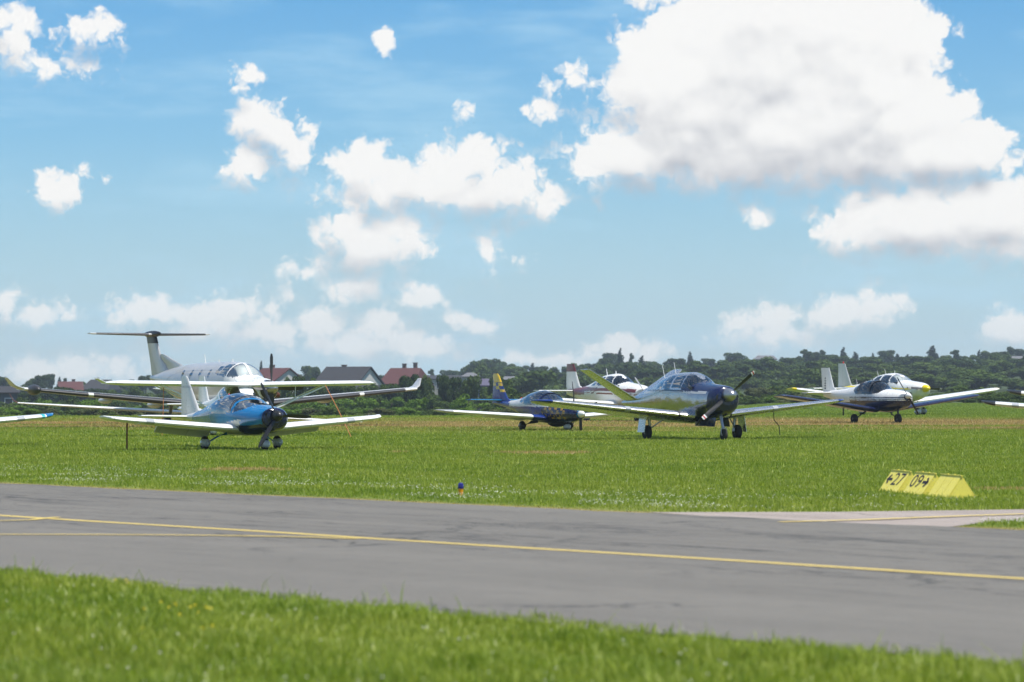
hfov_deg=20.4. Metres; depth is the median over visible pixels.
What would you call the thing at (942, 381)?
bush
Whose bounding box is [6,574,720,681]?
daisy flowers
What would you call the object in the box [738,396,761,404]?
bush
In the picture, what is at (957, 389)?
bush
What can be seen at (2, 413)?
bush
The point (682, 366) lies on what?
tree
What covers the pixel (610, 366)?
tree
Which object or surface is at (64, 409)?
bush
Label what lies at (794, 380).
bush
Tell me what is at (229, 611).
verge grass
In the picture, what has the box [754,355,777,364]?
house
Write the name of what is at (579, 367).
tree
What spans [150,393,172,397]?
tree
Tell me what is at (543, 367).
tree
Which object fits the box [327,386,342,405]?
tree
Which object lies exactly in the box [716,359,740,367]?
tree
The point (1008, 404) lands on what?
parked airplane
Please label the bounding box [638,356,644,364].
conifer tree
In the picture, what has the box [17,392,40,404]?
tree
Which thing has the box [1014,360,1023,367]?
tree
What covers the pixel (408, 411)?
bush
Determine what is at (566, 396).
bush
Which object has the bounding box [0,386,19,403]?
shed
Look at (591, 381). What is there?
tree
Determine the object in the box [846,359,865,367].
tree
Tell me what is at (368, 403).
bush
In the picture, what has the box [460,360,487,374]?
tree
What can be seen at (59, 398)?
tree
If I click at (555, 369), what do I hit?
tree
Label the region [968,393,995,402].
bush
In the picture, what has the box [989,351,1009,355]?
tree
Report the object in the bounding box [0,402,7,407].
bush
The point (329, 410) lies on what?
bush
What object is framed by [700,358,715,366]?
tree
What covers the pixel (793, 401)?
bush
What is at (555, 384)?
bush
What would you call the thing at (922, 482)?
runway sign
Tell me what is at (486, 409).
bush
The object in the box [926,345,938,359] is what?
conifer tree
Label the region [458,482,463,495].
edge marker
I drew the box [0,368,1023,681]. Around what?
ground
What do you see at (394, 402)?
bush
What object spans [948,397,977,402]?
bush
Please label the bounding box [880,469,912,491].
runway sign
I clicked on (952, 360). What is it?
tree
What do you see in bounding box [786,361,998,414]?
parked airplane
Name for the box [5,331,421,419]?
parked airplane
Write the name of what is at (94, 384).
house
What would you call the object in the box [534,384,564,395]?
bush
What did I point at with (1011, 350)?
tree
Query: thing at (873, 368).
tree
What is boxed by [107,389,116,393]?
tree
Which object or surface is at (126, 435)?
tie down strap
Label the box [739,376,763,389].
bush
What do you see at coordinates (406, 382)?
tree
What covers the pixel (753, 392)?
bush
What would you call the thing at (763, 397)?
bush
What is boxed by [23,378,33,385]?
tree
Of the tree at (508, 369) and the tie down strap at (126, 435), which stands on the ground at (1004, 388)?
the tree at (508, 369)
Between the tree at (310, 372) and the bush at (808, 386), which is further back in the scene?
the tree at (310, 372)
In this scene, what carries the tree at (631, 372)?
on the ground at (1004, 388)
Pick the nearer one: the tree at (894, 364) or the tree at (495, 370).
the tree at (894, 364)
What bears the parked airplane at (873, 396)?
on the ground at (1004, 388)
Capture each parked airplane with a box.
[0,413,53,423]
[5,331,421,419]
[9,388,368,421]
[94,376,373,434]
[99,376,380,450]
[434,373,613,430]
[530,365,843,439]
[533,364,646,420]
[774,368,978,422]
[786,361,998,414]
[981,400,1023,408]
[1007,390,1023,395]
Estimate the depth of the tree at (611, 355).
1036.50 m
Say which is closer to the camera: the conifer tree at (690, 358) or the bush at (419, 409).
the bush at (419, 409)
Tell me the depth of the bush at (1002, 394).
329.21 m
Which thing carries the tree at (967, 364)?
on the ground at (1004, 388)
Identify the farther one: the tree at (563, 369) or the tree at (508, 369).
the tree at (563, 369)
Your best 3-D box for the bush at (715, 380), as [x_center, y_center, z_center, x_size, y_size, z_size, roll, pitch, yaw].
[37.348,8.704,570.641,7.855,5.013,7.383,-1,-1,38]
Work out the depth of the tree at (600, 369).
769.19 m
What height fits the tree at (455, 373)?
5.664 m
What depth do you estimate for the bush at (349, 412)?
272.01 m
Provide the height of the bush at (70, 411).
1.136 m
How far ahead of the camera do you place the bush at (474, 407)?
351.52 m
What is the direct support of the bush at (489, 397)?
on the ground at (1004, 388)
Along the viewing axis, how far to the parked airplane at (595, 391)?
129.37 m
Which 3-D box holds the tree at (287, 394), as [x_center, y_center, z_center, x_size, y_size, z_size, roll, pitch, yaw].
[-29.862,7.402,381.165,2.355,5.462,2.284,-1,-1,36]
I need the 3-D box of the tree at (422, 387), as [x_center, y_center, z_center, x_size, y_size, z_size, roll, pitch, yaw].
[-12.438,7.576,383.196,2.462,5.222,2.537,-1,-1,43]
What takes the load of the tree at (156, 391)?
on the ground at (1004, 388)
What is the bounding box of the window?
[4,398,12,403]
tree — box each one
[0,376,9,385]
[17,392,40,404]
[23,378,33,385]
[31,375,46,388]
[39,388,53,399]
[45,374,54,388]
[47,395,56,402]
[53,386,74,402]
[73,390,88,400]
[87,388,106,400]
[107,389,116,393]
[116,391,130,403]
[118,385,129,393]
[127,379,145,390]
[128,386,147,405]
[138,375,155,392]
[138,392,153,404]
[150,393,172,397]
[152,389,167,393]
[280,377,294,397]
[292,375,308,396]
[300,366,320,388]
[306,377,323,404]
[319,386,329,404]
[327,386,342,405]
[340,386,346,392]
[344,386,365,407]
[363,383,378,397]
[369,384,390,406]
[379,385,399,406]
[396,374,421,406]
[418,379,427,398]
[422,375,434,408]
[428,369,434,374]
[436,374,452,414]
[439,370,452,374]
[443,377,462,399]
[450,371,463,374]
[459,374,481,404]
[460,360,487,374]
[461,379,477,398]
[471,364,492,378]
[474,386,492,404]
[477,358,503,370]
[487,377,507,395]
[488,367,504,377]
[497,361,508,369]
[499,366,515,372]
[500,376,513,393]
[504,367,525,375]
[505,369,558,393]
[534,366,548,370]
[549,367,558,372]
[555,372,566,378]
[557,376,590,387]
[561,366,566,377]
[571,363,584,370]
[579,364,608,375]
[581,373,605,386]
[585,363,595,367]
[595,358,613,364]
[599,363,613,374]
[602,353,624,365]
[609,362,642,374]
[617,348,623,362]
[625,369,652,375]
[626,364,652,370]
[627,369,665,381]
[628,353,633,361]
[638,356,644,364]
[644,361,663,368]
[644,376,662,386]
[662,358,685,367]
[665,367,686,373]
[678,364,703,372]
[684,360,709,376]
[686,351,693,364]
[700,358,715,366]
[710,365,725,379]
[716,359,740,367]
[720,376,752,384]
[723,352,748,362]
[728,364,755,377]
[740,359,756,364]
[747,369,776,381]
[750,356,777,367]
[751,362,767,376]
[764,360,790,379]
[779,357,803,365]
[790,368,837,378]
[796,349,807,361]
[797,367,821,387]
[798,361,818,368]
[804,351,821,362]
[817,361,837,371]
[819,354,837,359]
[826,356,854,362]
[829,366,858,378]
[833,376,870,386]
[840,347,845,355]
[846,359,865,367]
[852,352,858,360]
[859,357,883,369]
[864,363,892,377]
[871,370,893,378]
[877,350,894,362]
[879,362,901,368]
[892,369,923,375]
[892,371,909,376]
[895,356,923,368]
[908,362,943,373]
[909,373,954,389]
[913,356,934,361]
[923,361,952,375]
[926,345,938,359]
[935,355,951,359]
[935,357,949,362]
[941,358,966,364]
[944,367,964,381]
[945,371,1004,388]
[950,350,962,359]
[955,360,979,368]
[962,355,976,360]
[962,369,1011,388]
[973,365,997,369]
[975,350,989,359]
[980,360,1014,367]
[985,353,1013,364]
[985,363,1006,375]
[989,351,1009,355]
[996,360,1017,377]
[1006,366,1023,379]
[1007,346,1015,355]
[1007,380,1023,389]
[1014,349,1023,355]
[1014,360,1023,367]
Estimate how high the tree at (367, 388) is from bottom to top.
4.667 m
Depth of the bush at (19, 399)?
352.44 m
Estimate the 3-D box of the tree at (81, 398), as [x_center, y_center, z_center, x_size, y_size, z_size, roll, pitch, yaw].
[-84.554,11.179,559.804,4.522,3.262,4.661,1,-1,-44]
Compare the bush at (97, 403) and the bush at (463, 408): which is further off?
the bush at (97, 403)
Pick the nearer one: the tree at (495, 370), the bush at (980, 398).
the bush at (980, 398)
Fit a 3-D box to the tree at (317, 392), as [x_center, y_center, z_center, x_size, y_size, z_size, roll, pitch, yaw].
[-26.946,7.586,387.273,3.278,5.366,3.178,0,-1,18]
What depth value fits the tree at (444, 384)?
391.77 m
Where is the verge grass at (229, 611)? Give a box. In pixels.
[0,557,1023,681]
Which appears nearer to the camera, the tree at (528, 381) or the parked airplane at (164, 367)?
the parked airplane at (164, 367)
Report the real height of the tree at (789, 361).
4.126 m
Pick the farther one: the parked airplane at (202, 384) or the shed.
the shed
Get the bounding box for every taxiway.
[0,483,1023,665]
[652,509,1023,526]
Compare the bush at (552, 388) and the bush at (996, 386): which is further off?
the bush at (552, 388)
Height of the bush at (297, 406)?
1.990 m
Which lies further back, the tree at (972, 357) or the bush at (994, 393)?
the tree at (972, 357)
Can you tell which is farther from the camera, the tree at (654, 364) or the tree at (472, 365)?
the tree at (654, 364)
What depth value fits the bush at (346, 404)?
358.84 m
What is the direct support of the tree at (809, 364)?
on the ground at (1004, 388)
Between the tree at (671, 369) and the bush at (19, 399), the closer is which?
the bush at (19, 399)
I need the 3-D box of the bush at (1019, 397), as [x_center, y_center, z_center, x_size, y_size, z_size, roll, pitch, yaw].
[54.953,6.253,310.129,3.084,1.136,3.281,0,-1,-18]
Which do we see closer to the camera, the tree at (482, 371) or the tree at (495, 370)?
the tree at (482, 371)
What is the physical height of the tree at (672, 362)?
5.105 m
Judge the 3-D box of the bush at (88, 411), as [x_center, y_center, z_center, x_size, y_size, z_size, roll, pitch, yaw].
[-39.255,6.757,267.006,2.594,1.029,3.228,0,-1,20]
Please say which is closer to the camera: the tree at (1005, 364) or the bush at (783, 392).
the bush at (783, 392)
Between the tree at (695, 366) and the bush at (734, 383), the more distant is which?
the tree at (695, 366)
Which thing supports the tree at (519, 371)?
on the ground at (1004, 388)
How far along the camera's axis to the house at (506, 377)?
598.31 m
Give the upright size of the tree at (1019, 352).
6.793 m
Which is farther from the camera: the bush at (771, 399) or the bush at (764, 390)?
the bush at (764, 390)
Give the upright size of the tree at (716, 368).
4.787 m
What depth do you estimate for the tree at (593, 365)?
1019.50 m
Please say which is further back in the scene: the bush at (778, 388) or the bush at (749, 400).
the bush at (778, 388)
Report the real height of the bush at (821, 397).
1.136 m
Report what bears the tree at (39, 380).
on the ground at (1004, 388)
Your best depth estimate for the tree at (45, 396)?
514.04 m
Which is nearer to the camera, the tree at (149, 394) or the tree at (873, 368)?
the tree at (149, 394)
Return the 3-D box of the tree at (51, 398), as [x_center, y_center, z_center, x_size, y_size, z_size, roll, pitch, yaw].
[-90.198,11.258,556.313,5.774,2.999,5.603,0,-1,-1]
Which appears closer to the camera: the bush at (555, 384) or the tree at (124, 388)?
the bush at (555, 384)
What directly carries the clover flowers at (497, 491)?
on the ground at (1004, 388)
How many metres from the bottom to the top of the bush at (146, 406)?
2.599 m
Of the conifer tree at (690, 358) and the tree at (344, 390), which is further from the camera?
the conifer tree at (690, 358)
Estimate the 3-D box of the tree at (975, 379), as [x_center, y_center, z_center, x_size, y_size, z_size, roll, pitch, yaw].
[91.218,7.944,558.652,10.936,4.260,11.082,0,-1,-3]
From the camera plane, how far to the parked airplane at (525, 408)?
100.67 m
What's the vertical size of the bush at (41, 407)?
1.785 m
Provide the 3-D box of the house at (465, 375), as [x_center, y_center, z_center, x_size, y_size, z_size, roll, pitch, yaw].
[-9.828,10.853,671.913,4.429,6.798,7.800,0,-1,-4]
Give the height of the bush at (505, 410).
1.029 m
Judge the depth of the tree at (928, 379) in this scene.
550.20 m
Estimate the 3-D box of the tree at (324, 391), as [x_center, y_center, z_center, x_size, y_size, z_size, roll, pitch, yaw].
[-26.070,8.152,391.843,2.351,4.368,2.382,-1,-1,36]
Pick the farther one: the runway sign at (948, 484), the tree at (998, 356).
the tree at (998, 356)
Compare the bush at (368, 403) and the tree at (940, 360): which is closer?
the bush at (368, 403)
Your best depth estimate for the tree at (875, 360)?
773.19 m
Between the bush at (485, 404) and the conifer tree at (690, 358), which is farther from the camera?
the conifer tree at (690, 358)
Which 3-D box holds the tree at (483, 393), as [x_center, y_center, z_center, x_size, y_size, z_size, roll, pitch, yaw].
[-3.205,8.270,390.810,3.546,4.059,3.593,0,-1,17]
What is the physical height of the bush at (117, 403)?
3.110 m
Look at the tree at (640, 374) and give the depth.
671.83 m
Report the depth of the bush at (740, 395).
332.10 m
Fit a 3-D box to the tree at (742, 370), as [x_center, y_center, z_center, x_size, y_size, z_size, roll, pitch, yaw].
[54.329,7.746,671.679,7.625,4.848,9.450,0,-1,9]
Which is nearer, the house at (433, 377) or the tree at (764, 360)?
the house at (433, 377)
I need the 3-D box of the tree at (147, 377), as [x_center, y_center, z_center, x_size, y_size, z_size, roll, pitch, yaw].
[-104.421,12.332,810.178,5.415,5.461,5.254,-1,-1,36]
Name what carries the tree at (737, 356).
on the ground at (1004, 388)
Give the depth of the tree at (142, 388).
759.87 m
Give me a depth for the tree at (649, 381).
584.83 m
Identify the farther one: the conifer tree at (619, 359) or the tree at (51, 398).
the conifer tree at (619, 359)
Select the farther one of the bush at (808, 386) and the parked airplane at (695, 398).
the bush at (808, 386)
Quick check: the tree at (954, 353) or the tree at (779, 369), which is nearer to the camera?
the tree at (779, 369)
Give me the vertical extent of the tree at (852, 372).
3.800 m
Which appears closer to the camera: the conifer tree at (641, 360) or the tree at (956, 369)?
the tree at (956, 369)
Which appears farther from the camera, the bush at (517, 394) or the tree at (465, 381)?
the tree at (465, 381)
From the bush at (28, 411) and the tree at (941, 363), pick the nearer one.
the bush at (28, 411)
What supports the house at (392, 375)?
on the ground at (1004, 388)
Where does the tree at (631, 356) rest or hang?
on the ground at (1004, 388)
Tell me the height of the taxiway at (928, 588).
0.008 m
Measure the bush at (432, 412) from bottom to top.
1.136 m
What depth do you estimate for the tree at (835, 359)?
840.99 m
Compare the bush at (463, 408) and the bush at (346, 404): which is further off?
the bush at (346, 404)
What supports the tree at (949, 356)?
on the ground at (1004, 388)
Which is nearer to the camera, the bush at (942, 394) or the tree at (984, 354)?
the bush at (942, 394)
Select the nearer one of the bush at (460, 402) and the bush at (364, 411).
the bush at (364, 411)
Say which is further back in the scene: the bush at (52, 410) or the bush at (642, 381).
the bush at (642, 381)
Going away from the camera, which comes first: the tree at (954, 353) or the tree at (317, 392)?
the tree at (317, 392)
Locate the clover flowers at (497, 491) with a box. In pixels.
[9,466,1021,522]
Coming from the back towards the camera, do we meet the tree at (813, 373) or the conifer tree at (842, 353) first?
the conifer tree at (842, 353)
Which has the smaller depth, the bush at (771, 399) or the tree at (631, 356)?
the bush at (771, 399)
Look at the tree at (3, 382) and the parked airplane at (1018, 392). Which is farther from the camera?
the tree at (3, 382)
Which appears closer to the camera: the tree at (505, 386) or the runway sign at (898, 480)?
the runway sign at (898, 480)
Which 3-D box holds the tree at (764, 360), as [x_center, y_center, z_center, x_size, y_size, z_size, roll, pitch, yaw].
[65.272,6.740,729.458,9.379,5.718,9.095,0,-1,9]
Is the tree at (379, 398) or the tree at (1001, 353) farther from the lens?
the tree at (1001, 353)
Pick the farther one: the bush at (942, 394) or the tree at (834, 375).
the tree at (834, 375)
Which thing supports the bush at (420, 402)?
on the ground at (1004, 388)
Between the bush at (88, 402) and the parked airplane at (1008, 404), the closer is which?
the parked airplane at (1008, 404)
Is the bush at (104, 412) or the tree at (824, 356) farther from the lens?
the tree at (824, 356)
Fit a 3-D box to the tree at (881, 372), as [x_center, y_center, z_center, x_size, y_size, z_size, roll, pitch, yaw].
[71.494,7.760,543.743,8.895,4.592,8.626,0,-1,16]
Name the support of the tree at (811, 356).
on the ground at (1004, 388)
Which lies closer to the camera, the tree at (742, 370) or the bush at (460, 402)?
the bush at (460, 402)
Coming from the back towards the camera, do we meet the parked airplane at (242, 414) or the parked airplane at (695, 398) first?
the parked airplane at (695, 398)
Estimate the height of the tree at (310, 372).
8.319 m
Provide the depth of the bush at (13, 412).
269.41 m
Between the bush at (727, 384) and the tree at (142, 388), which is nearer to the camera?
the bush at (727, 384)
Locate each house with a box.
[57,379,83,389]
[84,378,121,393]
[260,365,301,391]
[316,365,384,405]
[382,363,433,384]
[427,375,461,394]
[460,373,480,381]
[477,379,491,409]
[503,376,514,379]
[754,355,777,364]
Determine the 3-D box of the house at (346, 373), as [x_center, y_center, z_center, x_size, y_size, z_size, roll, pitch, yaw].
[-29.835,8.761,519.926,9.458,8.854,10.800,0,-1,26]
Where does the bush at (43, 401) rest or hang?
on the ground at (1004, 388)
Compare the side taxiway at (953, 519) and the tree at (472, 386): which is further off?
the tree at (472, 386)
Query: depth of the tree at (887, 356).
984.60 m
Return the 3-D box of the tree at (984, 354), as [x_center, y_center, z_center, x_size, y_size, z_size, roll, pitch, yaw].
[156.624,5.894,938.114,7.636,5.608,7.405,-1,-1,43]
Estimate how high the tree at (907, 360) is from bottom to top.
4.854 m
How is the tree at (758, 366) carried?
on the ground at (1004, 388)
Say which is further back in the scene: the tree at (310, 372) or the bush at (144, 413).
the tree at (310, 372)
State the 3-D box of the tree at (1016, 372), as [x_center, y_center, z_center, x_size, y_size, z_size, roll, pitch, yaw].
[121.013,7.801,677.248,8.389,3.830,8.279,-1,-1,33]
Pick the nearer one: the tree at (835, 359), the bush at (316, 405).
the bush at (316, 405)
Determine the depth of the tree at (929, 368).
685.51 m
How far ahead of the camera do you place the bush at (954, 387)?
383.06 m
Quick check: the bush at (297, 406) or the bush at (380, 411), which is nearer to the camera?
the bush at (380, 411)
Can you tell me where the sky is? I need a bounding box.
[0,0,1023,388]
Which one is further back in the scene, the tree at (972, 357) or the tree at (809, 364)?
the tree at (972, 357)
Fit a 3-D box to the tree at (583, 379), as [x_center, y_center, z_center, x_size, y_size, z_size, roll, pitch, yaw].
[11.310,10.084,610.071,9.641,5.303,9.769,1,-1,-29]
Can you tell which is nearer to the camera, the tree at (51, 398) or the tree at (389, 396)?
the tree at (389, 396)
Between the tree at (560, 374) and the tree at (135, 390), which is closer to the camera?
the tree at (135, 390)
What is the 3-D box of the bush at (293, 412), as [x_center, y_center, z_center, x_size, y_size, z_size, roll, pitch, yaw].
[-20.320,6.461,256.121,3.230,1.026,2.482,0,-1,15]
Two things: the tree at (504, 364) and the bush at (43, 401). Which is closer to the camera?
the bush at (43, 401)
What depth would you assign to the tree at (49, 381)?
844.28 m
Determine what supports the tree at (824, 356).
on the ground at (1004, 388)
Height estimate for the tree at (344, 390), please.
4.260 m
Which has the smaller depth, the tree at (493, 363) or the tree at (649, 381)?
the tree at (649, 381)
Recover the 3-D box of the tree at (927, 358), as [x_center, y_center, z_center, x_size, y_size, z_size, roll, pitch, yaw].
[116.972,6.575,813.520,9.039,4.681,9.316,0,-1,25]
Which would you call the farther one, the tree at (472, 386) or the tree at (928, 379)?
the tree at (928, 379)
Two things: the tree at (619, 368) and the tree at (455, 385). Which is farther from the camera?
the tree at (619, 368)
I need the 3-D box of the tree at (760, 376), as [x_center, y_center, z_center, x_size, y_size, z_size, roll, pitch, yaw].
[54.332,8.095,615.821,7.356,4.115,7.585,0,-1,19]
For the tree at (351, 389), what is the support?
on the ground at (1004, 388)
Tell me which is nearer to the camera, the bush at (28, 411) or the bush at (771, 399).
the bush at (28, 411)
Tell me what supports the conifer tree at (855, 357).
on the ground at (1004, 388)
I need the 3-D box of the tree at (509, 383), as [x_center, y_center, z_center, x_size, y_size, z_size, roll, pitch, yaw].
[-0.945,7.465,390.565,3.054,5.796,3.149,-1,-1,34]
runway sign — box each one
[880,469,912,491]
[904,471,938,494]
[929,473,974,497]
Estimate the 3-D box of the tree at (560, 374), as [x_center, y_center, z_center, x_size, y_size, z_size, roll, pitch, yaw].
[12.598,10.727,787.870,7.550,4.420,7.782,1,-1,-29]
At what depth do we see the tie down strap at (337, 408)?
87.23 m
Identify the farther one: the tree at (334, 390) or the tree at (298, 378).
the tree at (334, 390)
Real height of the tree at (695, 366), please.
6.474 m
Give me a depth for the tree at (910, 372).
673.41 m
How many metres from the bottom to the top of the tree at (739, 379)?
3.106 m
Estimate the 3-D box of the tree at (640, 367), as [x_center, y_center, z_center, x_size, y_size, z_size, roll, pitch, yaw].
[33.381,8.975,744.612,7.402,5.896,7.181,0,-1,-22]
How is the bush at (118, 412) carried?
on the ground at (1004, 388)
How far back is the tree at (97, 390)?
533.32 m
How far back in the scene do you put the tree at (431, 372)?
933.11 m
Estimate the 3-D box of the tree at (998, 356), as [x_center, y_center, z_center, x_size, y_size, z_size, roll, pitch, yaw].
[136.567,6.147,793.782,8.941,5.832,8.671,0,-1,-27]
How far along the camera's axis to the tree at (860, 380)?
539.86 m
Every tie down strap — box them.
[126,423,127,448]
[325,385,350,436]
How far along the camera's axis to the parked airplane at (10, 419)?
73.88 m
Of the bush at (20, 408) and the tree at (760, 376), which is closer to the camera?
the bush at (20, 408)
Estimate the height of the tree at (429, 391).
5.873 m
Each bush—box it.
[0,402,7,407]
[0,405,26,410]
[0,409,7,415]
[1,408,21,415]
[2,397,27,407]
[19,408,41,414]
[21,402,54,412]
[28,398,53,407]
[40,408,58,414]
[45,400,65,410]
[55,396,79,409]
[55,407,84,415]
[76,399,94,415]
[76,408,111,415]
[92,409,116,415]
[93,399,107,414]
[97,393,135,407]
[109,410,135,415]
[128,408,159,415]
[140,396,178,414]
[280,407,301,414]
[288,402,310,414]
[299,408,323,415]
[305,402,337,415]
[314,406,345,415]
[327,407,364,415]
[330,398,360,414]
[355,396,381,410]
[357,409,368,414]
[364,408,399,415]
[381,396,406,413]
[389,405,425,410]
[393,408,422,415]
[406,397,428,408]
[413,407,427,412]
[421,407,445,415]
[425,394,450,414]
[443,407,472,415]
[448,394,469,409]
[469,403,481,410]
[476,407,498,411]
[481,403,503,410]
[482,393,493,408]
[484,388,522,408]
[487,408,517,412]
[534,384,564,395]
[545,380,568,396]
[562,394,585,412]
[634,377,652,384]
[698,372,720,382]
[715,378,741,389]
[720,382,740,392]
[737,393,745,404]
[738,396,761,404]
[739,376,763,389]
[743,388,763,397]
[756,387,775,394]
[757,394,770,403]
[758,376,787,387]
[763,385,785,393]
[763,394,784,402]
[769,374,818,389]
[772,385,807,394]
[776,394,815,402]
[803,385,822,394]
[806,394,831,399]
[926,377,969,391]
[927,393,961,401]
[942,387,972,393]
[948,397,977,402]
[949,384,976,390]
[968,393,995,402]
[977,387,995,400]
[985,388,1009,401]
[985,393,1019,402]
[986,378,1022,388]
[1002,394,1023,402]
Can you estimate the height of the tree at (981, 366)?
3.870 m
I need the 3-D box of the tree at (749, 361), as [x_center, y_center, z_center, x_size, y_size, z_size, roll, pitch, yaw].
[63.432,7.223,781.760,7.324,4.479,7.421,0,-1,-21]
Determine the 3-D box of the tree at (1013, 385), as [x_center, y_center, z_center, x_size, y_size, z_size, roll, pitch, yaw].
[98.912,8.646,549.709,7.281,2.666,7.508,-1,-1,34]
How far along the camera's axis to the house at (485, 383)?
465.72 m
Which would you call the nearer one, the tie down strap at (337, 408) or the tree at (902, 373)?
the tie down strap at (337, 408)
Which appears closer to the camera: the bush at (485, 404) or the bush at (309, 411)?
the bush at (309, 411)
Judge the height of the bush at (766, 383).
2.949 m
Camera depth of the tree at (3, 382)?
805.98 m
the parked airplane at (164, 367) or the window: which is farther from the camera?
the window
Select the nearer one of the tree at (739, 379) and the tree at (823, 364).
the tree at (739, 379)
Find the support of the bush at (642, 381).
on the ground at (1004, 388)
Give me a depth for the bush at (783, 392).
339.38 m
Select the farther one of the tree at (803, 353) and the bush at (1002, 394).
the tree at (803, 353)
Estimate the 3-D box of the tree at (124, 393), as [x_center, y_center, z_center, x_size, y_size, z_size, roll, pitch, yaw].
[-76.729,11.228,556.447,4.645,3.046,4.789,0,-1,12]
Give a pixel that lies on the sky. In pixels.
(382, 185)
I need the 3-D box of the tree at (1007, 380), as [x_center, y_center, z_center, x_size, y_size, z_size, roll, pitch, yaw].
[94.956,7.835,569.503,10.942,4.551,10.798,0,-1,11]
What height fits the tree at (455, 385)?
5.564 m
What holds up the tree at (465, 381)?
on the ground at (1004, 388)
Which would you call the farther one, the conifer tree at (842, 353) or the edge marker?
the conifer tree at (842, 353)
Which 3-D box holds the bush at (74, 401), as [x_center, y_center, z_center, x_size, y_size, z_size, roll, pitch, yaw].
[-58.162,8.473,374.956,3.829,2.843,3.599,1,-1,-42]
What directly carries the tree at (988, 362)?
on the ground at (1004, 388)
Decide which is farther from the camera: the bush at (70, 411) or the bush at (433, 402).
the bush at (433, 402)
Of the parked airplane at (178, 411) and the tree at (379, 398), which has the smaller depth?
the parked airplane at (178, 411)
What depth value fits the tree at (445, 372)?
993.53 m
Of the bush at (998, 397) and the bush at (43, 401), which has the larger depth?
the bush at (43, 401)
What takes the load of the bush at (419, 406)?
on the ground at (1004, 388)
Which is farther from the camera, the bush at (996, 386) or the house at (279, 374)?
the bush at (996, 386)
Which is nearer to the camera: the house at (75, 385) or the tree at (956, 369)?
the tree at (956, 369)
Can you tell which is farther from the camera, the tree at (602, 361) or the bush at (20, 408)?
the tree at (602, 361)
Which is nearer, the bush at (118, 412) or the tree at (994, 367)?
the bush at (118, 412)

